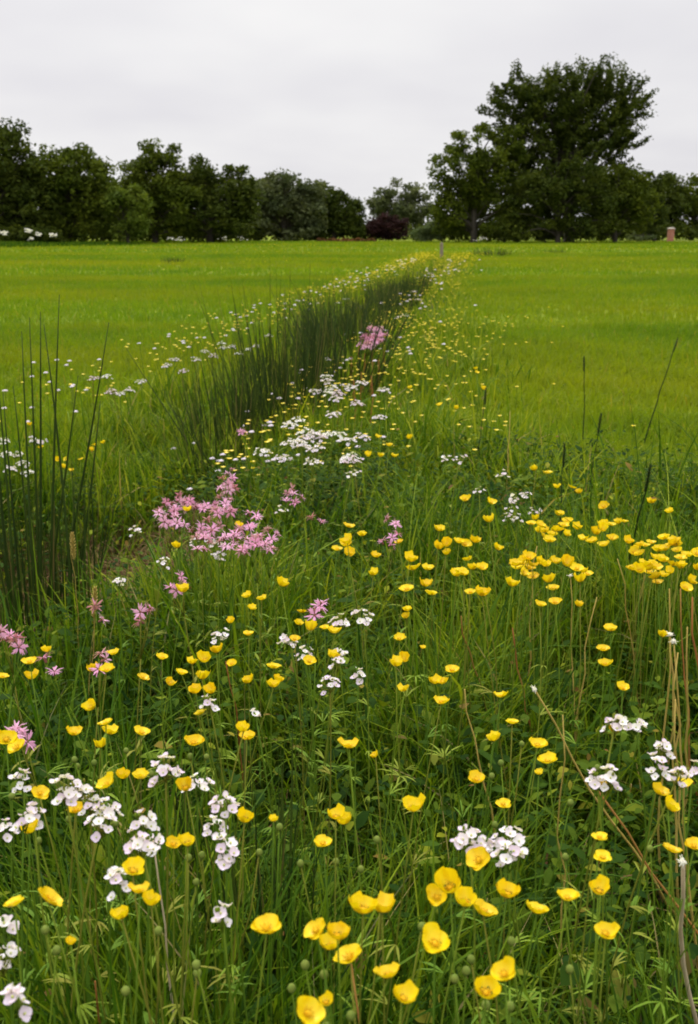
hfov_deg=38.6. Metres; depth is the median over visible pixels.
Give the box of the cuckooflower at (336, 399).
[328,396,342,478]
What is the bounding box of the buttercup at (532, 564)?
[528,562,539,736]
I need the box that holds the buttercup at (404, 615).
[401,612,418,811]
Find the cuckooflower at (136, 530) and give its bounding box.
[117,525,141,644]
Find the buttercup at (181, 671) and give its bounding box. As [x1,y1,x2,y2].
[176,668,237,804]
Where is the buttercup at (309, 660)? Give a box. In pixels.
[298,655,330,870]
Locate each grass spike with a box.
[478,387,486,469]
[558,442,566,555]
[582,356,584,459]
[585,412,601,513]
[619,463,651,614]
[644,337,678,442]
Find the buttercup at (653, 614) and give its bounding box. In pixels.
[636,535,673,706]
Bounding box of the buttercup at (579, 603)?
[569,600,583,768]
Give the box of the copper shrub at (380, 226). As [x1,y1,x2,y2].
[364,211,411,240]
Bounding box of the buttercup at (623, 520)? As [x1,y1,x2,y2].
[620,519,633,706]
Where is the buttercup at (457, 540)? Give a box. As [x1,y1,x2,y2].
[452,537,463,664]
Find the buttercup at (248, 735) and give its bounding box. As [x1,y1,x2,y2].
[209,730,260,996]
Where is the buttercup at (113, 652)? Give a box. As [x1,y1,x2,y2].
[107,648,135,817]
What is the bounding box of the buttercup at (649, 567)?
[631,565,652,718]
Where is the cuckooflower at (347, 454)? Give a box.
[341,452,359,507]
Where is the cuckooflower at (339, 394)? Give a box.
[330,389,345,442]
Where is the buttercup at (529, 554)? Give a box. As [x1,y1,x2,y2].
[509,550,535,744]
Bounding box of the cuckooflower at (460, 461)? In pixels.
[449,454,467,562]
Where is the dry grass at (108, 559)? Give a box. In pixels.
[0,381,697,1019]
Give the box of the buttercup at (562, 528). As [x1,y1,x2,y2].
[537,525,564,676]
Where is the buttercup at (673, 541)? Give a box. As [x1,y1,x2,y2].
[657,537,676,720]
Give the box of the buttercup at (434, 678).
[428,674,457,871]
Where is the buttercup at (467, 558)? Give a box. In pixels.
[438,556,471,746]
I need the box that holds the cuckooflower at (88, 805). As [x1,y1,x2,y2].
[77,789,120,1003]
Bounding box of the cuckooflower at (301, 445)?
[292,440,310,530]
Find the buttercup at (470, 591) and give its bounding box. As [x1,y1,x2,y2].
[438,588,475,786]
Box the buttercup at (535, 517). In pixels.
[532,514,546,661]
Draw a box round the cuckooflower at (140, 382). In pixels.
[135,379,145,421]
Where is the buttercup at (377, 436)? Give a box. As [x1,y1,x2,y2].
[375,434,387,497]
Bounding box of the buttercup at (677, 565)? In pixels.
[633,560,684,794]
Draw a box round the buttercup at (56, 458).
[55,456,79,526]
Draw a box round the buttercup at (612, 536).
[585,533,618,650]
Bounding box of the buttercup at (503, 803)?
[492,798,545,1023]
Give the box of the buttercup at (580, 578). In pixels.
[571,572,585,793]
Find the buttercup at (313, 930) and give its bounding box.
[303,918,333,1023]
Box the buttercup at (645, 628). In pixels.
[632,559,657,718]
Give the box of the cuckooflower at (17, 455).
[10,451,34,496]
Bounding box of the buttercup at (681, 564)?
[647,560,687,698]
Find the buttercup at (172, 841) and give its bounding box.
[166,835,199,1023]
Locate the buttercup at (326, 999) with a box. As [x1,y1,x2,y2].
[319,990,332,1023]
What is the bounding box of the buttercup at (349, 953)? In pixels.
[323,943,361,1023]
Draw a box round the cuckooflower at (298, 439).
[292,438,309,540]
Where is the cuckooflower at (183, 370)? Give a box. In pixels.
[178,368,188,413]
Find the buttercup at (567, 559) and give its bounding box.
[527,554,573,753]
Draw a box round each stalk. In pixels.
[70,532,82,679]
[88,586,97,723]
[94,981,100,1023]
[152,840,174,1023]
[225,661,242,805]
[351,964,358,1022]
[352,381,355,420]
[360,372,363,414]
[369,375,373,428]
[461,616,486,714]
[464,689,494,832]
[506,419,509,488]
[512,628,531,735]
[527,546,537,692]
[530,686,685,927]
[557,715,565,1001]
[566,574,574,713]
[571,597,596,760]
[599,791,697,934]
[617,559,639,713]
[655,632,674,893]
[666,589,673,790]
[671,639,690,918]
[672,652,680,911]
[673,699,697,968]
[676,854,697,1023]
[680,589,697,811]
[681,627,688,846]
[691,597,697,891]
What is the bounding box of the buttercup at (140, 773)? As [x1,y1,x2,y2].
[75,768,148,1023]
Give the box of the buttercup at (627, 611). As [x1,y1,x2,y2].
[613,545,640,721]
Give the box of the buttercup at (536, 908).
[515,900,548,1023]
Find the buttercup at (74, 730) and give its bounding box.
[46,726,96,980]
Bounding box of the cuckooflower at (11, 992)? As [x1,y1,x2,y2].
[0,982,31,1023]
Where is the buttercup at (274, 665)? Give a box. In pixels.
[266,662,292,843]
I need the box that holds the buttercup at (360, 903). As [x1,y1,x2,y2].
[348,891,380,1023]
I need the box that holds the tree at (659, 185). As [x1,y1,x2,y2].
[640,179,671,240]
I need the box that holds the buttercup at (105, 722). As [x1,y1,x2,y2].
[71,718,121,987]
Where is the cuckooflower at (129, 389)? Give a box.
[122,386,135,423]
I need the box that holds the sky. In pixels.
[0,0,697,224]
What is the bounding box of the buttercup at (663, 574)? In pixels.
[660,570,671,737]
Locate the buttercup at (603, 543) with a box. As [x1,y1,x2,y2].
[597,540,609,677]
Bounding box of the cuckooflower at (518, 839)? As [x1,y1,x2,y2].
[491,825,528,1022]
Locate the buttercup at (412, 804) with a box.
[357,793,425,1023]
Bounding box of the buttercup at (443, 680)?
[436,677,474,870]
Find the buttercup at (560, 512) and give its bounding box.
[534,510,564,651]
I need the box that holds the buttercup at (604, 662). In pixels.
[585,658,612,906]
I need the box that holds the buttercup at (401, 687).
[362,682,408,896]
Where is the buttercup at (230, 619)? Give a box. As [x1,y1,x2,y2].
[195,616,234,795]
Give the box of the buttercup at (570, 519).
[560,517,572,621]
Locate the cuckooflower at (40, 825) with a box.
[26,801,70,1023]
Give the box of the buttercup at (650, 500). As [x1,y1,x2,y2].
[634,497,655,580]
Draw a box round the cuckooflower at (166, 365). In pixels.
[162,363,171,398]
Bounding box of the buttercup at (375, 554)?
[371,551,392,751]
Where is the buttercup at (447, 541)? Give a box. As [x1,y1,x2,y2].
[429,536,451,748]
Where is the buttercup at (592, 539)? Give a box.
[585,536,597,730]
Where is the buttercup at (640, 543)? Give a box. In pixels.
[599,541,643,703]
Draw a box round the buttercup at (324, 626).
[300,624,338,839]
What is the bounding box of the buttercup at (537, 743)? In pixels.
[498,737,547,1017]
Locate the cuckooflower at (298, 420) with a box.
[291,417,304,471]
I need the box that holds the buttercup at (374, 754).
[357,750,381,995]
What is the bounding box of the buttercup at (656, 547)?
[631,544,664,696]
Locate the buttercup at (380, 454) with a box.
[375,452,383,510]
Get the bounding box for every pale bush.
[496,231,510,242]
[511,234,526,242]
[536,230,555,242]
[625,231,656,240]
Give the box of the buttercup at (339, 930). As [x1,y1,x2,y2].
[301,921,349,1023]
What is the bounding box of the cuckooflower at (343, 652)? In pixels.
[329,645,362,876]
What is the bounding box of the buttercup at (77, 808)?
[37,801,86,1022]
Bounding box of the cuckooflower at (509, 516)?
[502,513,515,619]
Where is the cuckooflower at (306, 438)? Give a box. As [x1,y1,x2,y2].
[298,435,319,523]
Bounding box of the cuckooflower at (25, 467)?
[17,460,29,502]
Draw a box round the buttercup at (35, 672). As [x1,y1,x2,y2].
[24,668,107,893]
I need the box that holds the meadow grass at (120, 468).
[0,254,697,1023]
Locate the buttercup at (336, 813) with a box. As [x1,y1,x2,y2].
[297,803,344,1015]
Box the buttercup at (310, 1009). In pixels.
[297,995,325,1023]
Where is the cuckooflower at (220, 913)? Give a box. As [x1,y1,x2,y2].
[211,900,233,1023]
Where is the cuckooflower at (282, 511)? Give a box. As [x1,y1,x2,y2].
[273,505,288,580]
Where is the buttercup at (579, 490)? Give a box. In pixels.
[562,488,582,627]
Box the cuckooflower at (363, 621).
[351,609,373,862]
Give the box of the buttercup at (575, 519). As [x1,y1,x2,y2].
[569,485,583,588]
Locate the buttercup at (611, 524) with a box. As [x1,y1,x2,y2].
[605,522,615,674]
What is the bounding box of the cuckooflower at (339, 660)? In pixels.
[300,656,344,872]
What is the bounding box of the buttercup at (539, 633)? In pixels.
[524,561,545,710]
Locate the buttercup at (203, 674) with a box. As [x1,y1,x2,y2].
[195,669,216,848]
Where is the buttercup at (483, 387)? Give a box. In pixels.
[481,385,489,444]
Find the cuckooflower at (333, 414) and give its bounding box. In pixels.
[325,410,340,496]
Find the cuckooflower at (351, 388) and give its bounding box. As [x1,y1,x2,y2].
[344,383,357,437]
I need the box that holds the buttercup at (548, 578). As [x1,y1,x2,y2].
[533,573,555,800]
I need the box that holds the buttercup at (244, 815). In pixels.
[201,806,262,1001]
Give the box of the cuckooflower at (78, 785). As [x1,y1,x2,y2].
[55,778,95,1017]
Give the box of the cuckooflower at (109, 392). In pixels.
[104,388,126,433]
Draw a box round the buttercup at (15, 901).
[3,895,60,1023]
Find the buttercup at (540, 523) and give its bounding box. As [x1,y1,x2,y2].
[529,520,546,662]
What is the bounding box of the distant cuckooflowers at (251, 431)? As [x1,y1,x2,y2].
[2,258,479,504]
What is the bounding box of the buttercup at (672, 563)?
[667,560,675,739]
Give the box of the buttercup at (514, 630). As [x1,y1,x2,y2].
[500,558,530,711]
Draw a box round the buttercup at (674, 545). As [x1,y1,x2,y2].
[641,542,679,690]
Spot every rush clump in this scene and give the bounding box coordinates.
[0,294,118,663]
[107,683,303,932]
[116,350,339,504]
[153,341,313,461]
[161,257,184,262]
[186,701,349,1021]
[194,257,345,434]
[215,355,303,403]
[224,315,342,393]
[226,302,366,445]
[260,265,419,357]
[264,272,423,404]
[267,282,403,374]
[273,311,349,358]
[277,288,374,342]
[281,280,368,328]
[287,276,350,338]
[291,295,356,359]
[294,290,393,341]
[298,304,369,350]
[332,300,388,322]
[341,278,414,317]
[359,272,422,308]
[359,306,400,324]
[360,270,425,308]
[361,271,411,302]
[365,285,418,320]
[375,277,414,290]
[378,271,433,299]
[388,271,436,290]
[469,247,511,256]
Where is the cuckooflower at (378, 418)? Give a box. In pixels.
[372,414,386,484]
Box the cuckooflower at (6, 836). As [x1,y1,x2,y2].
[0,818,68,1022]
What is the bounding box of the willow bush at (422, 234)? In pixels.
[408,220,445,241]
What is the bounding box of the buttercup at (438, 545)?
[425,539,443,677]
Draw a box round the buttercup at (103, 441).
[98,440,104,490]
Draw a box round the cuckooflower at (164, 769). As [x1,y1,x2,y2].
[148,752,184,1021]
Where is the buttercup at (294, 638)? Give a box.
[289,635,304,847]
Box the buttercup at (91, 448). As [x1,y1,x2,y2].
[89,446,102,502]
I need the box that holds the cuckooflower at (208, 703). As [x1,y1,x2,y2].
[199,694,237,833]
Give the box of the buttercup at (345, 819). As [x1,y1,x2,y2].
[332,811,393,1015]
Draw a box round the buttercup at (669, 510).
[664,507,678,628]
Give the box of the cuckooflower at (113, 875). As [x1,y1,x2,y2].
[104,866,132,1023]
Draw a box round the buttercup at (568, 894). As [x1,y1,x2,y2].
[507,888,579,1023]
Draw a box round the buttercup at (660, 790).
[653,782,679,1023]
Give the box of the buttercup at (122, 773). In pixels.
[90,767,141,1007]
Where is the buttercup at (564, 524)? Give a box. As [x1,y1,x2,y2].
[558,522,569,659]
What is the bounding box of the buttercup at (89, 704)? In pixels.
[30,698,95,989]
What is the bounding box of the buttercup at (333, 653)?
[317,649,340,851]
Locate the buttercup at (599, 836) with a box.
[562,832,607,1023]
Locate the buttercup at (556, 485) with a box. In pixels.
[547,483,560,595]
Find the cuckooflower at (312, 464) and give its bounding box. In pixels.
[300,457,323,547]
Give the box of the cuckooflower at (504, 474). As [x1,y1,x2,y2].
[495,469,509,586]
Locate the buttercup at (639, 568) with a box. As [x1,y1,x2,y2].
[621,561,645,766]
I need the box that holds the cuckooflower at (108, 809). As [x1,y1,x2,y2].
[89,797,127,1016]
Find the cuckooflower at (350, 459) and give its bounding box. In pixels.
[342,454,364,550]
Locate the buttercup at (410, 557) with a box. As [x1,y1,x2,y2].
[377,550,417,732]
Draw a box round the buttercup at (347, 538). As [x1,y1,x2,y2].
[339,533,356,753]
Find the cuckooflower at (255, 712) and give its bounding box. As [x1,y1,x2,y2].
[250,708,294,981]
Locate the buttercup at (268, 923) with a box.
[192,913,280,1023]
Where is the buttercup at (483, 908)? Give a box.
[467,898,498,1023]
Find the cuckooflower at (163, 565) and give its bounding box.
[139,557,169,767]
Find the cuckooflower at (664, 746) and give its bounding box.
[614,738,675,1023]
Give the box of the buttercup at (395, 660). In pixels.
[381,654,415,883]
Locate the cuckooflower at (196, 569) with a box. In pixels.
[185,534,202,637]
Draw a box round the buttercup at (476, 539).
[458,534,480,630]
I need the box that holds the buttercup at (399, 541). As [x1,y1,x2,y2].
[394,539,415,695]
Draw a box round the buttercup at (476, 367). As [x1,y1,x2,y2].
[473,366,480,417]
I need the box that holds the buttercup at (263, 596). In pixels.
[237,594,273,811]
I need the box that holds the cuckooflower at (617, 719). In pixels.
[577,713,626,1023]
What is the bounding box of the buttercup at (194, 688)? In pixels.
[188,683,247,903]
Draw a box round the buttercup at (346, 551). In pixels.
[344,548,364,713]
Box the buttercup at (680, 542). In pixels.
[661,539,681,653]
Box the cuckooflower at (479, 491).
[470,486,485,611]
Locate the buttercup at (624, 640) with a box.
[609,575,648,714]
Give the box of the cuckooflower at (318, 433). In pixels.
[306,430,327,516]
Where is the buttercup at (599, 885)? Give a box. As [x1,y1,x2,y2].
[589,874,609,1023]
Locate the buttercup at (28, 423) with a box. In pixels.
[27,422,31,459]
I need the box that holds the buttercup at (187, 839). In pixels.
[160,832,194,1023]
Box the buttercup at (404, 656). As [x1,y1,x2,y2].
[386,651,409,914]
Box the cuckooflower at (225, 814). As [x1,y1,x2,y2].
[208,791,239,1023]
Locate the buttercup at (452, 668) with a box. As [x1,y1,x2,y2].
[423,665,463,859]
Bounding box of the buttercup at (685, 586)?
[680,581,697,732]
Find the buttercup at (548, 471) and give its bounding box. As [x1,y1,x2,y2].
[543,470,552,601]
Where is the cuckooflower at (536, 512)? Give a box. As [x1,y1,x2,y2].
[529,506,551,597]
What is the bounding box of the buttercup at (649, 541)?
[642,539,655,683]
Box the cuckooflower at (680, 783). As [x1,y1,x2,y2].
[594,763,693,1023]
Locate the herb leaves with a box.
[0,419,697,1023]
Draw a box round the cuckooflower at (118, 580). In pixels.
[112,577,128,715]
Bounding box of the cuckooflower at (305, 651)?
[294,645,327,824]
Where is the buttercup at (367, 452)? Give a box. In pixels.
[365,450,370,535]
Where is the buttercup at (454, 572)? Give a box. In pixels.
[450,567,491,729]
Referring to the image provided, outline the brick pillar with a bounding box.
[667,227,675,241]
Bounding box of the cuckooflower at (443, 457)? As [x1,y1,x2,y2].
[418,453,453,545]
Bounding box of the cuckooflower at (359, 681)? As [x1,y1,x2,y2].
[336,667,365,891]
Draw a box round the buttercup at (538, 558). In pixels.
[501,555,545,713]
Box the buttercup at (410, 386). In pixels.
[403,385,411,441]
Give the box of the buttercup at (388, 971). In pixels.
[346,962,399,1023]
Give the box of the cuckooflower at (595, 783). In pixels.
[573,768,605,1021]
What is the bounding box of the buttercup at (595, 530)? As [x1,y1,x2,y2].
[591,526,600,688]
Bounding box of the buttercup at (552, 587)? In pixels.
[530,584,558,758]
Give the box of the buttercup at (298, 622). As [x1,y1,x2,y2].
[294,619,316,826]
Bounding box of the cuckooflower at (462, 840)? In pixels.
[450,824,503,1023]
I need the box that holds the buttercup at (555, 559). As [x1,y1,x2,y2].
[540,555,561,720]
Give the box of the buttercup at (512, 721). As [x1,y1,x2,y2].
[501,718,528,989]
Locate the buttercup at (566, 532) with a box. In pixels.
[548,528,570,699]
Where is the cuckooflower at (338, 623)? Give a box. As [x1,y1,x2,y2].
[295,613,349,879]
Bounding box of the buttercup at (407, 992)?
[393,979,418,1023]
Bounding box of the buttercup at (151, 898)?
[142,889,163,1023]
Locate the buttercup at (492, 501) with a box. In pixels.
[488,497,503,633]
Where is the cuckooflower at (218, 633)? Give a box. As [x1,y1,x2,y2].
[187,627,230,834]
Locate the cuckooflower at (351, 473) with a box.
[332,468,361,605]
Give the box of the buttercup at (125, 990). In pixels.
[66,935,129,1023]
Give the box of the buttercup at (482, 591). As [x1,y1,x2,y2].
[472,585,514,837]
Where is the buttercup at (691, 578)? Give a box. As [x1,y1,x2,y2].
[688,574,697,631]
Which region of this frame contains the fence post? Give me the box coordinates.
[440,242,442,257]
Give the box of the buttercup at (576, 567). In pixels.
[568,563,583,768]
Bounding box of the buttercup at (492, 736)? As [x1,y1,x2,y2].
[466,730,499,1004]
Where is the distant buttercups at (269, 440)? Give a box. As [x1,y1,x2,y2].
[0,243,672,506]
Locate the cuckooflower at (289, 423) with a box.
[281,420,297,491]
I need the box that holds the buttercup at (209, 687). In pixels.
[203,682,251,865]
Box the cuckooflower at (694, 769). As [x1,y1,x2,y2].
[652,760,697,1017]
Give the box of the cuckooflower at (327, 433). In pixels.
[309,430,331,500]
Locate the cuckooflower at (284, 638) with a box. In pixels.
[277,632,324,818]
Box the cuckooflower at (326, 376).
[320,373,334,419]
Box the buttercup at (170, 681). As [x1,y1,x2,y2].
[165,677,194,861]
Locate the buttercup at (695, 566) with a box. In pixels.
[681,563,697,735]
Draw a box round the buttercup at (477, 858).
[466,846,545,1023]
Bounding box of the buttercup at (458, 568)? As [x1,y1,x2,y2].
[454,567,466,723]
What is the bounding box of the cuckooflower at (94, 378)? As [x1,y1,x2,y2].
[88,375,98,419]
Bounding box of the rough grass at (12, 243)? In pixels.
[0,240,146,247]
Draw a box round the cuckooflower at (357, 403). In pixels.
[350,399,364,467]
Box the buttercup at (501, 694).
[467,691,507,886]
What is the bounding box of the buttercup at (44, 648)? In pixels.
[41,645,52,853]
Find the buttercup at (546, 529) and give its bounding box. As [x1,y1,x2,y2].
[540,526,562,684]
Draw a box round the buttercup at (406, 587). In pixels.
[399,584,428,789]
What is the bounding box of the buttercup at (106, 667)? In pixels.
[99,662,119,875]
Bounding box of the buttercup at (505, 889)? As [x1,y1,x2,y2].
[486,878,520,1023]
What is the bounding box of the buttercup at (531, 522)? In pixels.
[519,520,535,654]
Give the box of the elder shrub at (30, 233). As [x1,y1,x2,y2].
[0,223,66,242]
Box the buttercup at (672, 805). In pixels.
[647,795,679,1023]
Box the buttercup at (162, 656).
[144,652,179,861]
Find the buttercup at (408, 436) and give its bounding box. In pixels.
[406,434,415,483]
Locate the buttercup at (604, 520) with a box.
[597,519,609,682]
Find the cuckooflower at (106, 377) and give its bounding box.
[101,374,113,421]
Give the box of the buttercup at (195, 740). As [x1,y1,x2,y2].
[177,734,208,970]
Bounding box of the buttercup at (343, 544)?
[339,541,362,692]
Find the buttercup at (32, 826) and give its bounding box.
[20,818,37,1005]
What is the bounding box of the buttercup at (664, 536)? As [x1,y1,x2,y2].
[645,533,669,735]
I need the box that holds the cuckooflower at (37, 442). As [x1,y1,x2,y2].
[30,438,47,482]
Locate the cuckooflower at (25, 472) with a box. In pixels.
[15,470,33,543]
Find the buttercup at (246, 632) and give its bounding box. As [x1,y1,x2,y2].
[243,630,253,821]
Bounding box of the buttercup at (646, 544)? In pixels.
[625,542,649,707]
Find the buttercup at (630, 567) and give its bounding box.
[626,564,636,732]
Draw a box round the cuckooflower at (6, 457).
[1,451,11,485]
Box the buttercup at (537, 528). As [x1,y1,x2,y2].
[535,525,570,699]
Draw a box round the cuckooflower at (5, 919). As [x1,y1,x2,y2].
[0,914,18,1023]
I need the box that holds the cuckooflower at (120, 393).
[114,392,124,439]
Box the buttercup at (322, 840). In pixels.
[314,834,363,1013]
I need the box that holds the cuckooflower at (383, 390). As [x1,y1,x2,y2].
[377,387,390,463]
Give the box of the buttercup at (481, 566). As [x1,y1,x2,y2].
[476,562,499,795]
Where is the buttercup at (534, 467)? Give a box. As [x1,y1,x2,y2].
[528,464,537,547]
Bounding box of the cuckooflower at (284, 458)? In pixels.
[274,454,292,533]
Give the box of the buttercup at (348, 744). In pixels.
[337,737,374,1023]
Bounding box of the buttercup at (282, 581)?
[277,576,304,804]
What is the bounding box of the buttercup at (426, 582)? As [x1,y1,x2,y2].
[420,578,432,771]
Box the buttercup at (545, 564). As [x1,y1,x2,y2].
[536,559,550,704]
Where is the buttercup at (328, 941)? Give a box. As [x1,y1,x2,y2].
[287,932,339,1023]
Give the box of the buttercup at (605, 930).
[566,921,619,1023]
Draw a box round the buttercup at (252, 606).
[239,603,263,793]
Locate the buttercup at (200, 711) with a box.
[194,709,262,989]
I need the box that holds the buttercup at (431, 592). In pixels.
[425,590,453,833]
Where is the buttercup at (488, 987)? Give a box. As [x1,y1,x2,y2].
[450,974,500,1023]
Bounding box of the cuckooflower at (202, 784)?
[181,772,214,1015]
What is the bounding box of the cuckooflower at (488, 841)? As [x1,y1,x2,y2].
[417,828,500,1023]
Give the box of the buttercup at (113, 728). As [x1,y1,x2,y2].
[99,724,128,984]
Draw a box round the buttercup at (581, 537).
[567,534,588,712]
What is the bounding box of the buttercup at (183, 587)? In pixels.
[160,583,188,764]
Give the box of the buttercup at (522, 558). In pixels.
[507,555,525,772]
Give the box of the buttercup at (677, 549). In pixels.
[662,546,681,762]
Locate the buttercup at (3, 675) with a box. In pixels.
[0,672,8,793]
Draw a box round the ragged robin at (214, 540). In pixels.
[199,533,215,660]
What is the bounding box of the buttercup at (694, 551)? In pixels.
[690,547,697,557]
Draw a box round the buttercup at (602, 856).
[560,849,611,1023]
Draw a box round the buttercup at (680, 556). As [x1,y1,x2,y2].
[661,554,686,716]
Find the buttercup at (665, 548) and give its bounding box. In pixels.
[659,544,669,730]
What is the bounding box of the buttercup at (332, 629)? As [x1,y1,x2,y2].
[327,625,348,835]
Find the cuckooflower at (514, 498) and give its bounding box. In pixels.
[509,492,524,622]
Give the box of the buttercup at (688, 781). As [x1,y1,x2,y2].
[644,777,697,1023]
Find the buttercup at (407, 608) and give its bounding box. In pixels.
[402,606,443,823]
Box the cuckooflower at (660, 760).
[609,756,670,1023]
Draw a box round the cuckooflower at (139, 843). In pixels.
[123,831,197,1023]
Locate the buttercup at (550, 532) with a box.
[547,530,557,687]
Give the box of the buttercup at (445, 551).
[410,548,450,704]
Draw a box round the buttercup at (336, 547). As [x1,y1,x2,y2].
[314,545,342,737]
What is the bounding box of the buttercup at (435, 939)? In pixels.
[422,922,490,1023]
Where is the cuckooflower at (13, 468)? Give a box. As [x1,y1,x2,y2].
[3,465,16,505]
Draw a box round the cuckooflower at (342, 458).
[340,455,359,547]
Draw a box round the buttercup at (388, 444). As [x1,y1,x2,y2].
[385,443,392,504]
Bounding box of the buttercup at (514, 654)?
[509,572,530,752]
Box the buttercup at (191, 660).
[187,656,248,884]
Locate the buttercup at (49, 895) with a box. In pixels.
[38,886,83,1023]
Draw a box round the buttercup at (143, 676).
[116,673,157,863]
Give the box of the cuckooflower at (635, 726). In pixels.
[623,714,662,1023]
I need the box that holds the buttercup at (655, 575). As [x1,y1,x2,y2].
[649,571,659,731]
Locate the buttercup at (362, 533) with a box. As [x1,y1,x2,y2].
[348,530,366,715]
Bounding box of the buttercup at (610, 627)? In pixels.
[570,623,626,881]
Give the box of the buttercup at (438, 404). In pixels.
[433,402,442,478]
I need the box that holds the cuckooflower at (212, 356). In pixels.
[209,353,216,376]
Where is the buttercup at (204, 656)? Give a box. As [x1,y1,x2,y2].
[196,650,224,891]
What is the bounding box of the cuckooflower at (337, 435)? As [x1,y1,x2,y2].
[313,431,346,504]
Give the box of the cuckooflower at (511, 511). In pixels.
[470,501,517,629]
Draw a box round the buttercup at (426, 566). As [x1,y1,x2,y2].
[422,563,442,693]
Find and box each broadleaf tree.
[0,116,65,229]
[10,142,120,242]
[76,174,122,240]
[113,137,203,242]
[159,166,208,240]
[165,152,266,242]
[236,176,283,240]
[253,167,328,240]
[289,181,347,239]
[308,181,367,240]
[364,177,433,228]
[425,121,530,242]
[457,166,550,239]
[475,52,658,241]
[488,155,629,242]
[563,163,655,239]
[578,161,665,241]
[625,171,694,239]
[657,172,697,239]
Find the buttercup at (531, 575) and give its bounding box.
[517,572,538,728]
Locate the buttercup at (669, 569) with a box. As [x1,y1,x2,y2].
[644,565,673,727]
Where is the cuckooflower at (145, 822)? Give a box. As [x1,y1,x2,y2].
[127,808,160,1023]
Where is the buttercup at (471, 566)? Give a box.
[466,562,476,747]
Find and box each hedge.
[33,213,367,241]
[316,237,374,241]
[352,219,459,239]
[438,214,697,241]
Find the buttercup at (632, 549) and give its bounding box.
[591,546,639,716]
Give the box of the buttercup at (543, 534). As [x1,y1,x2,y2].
[532,532,544,633]
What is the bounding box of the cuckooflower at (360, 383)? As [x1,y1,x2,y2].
[350,380,367,446]
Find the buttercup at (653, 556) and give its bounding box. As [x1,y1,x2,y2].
[641,552,657,754]
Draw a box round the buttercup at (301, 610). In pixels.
[297,609,322,850]
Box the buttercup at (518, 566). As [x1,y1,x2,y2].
[505,565,521,741]
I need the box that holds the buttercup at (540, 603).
[518,599,565,868]
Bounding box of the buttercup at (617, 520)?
[613,517,624,708]
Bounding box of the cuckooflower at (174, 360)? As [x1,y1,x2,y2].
[169,358,179,397]
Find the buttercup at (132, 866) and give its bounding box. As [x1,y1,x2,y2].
[122,856,162,1023]
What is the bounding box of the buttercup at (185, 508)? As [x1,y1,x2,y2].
[160,506,190,699]
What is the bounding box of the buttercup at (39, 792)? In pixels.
[31,785,55,996]
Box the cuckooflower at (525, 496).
[517,490,531,606]
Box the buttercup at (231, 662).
[221,659,255,872]
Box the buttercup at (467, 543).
[460,538,471,657]
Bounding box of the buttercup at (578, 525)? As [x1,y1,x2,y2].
[546,521,582,653]
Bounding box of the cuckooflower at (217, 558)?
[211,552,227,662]
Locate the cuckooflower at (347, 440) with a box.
[339,436,356,520]
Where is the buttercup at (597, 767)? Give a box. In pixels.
[541,725,618,1023]
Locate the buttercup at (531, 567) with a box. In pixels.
[518,565,535,716]
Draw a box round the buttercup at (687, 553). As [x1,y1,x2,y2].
[681,551,691,722]
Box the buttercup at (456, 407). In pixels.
[442,405,458,464]
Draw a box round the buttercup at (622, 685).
[605,681,629,994]
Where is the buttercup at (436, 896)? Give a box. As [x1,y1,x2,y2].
[405,883,446,1023]
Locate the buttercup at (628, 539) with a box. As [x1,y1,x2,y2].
[613,535,633,699]
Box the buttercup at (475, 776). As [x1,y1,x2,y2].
[446,770,484,1023]
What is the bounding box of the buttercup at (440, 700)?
[396,695,448,977]
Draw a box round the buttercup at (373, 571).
[352,567,377,748]
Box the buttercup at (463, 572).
[458,569,468,738]
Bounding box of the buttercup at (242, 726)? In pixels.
[187,720,249,982]
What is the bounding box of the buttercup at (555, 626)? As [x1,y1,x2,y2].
[546,562,575,689]
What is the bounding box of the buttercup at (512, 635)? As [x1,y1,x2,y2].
[498,560,530,709]
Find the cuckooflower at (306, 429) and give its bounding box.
[294,427,311,488]
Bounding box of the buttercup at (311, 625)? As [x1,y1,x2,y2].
[295,620,316,832]
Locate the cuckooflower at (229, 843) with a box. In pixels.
[212,832,247,1023]
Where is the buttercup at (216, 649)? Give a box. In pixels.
[210,643,245,818]
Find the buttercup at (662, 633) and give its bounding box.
[617,630,668,850]
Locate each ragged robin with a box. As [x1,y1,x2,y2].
[0,624,49,813]
[0,631,27,801]
[4,720,59,1004]
[8,721,101,968]
[35,652,144,867]
[78,647,111,867]
[86,598,119,802]
[106,603,155,817]
[152,498,177,651]
[157,512,188,676]
[159,504,195,649]
[163,516,190,671]
[163,570,205,766]
[166,496,188,617]
[169,491,202,613]
[180,494,201,642]
[181,520,209,661]
[189,527,216,677]
[191,504,227,644]
[192,502,216,629]
[192,531,216,680]
[199,532,239,714]
[203,515,238,651]
[211,492,242,632]
[214,505,239,605]
[215,467,237,563]
[215,483,252,598]
[218,475,256,591]
[218,523,283,665]
[223,542,264,700]
[237,526,280,677]
[238,428,255,499]
[239,521,278,657]
[242,532,271,670]
[245,510,293,669]
[247,535,281,747]
[254,531,290,711]
[269,489,296,601]
[288,484,327,656]
[288,598,329,870]
[303,512,336,671]
[356,341,375,381]
[359,333,379,358]
[367,325,386,355]
[367,514,401,651]
[368,338,383,375]
[371,331,387,361]
[378,531,404,679]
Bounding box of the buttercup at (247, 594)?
[241,590,271,818]
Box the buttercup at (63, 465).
[62,463,66,513]
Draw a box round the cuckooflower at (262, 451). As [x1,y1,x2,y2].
[253,448,272,523]
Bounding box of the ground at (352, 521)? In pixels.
[0,233,697,1023]
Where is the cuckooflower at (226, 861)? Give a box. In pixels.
[215,841,255,1023]
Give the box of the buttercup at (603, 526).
[553,522,608,696]
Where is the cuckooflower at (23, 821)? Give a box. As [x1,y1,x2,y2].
[9,806,36,1023]
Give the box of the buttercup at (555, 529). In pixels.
[543,527,560,685]

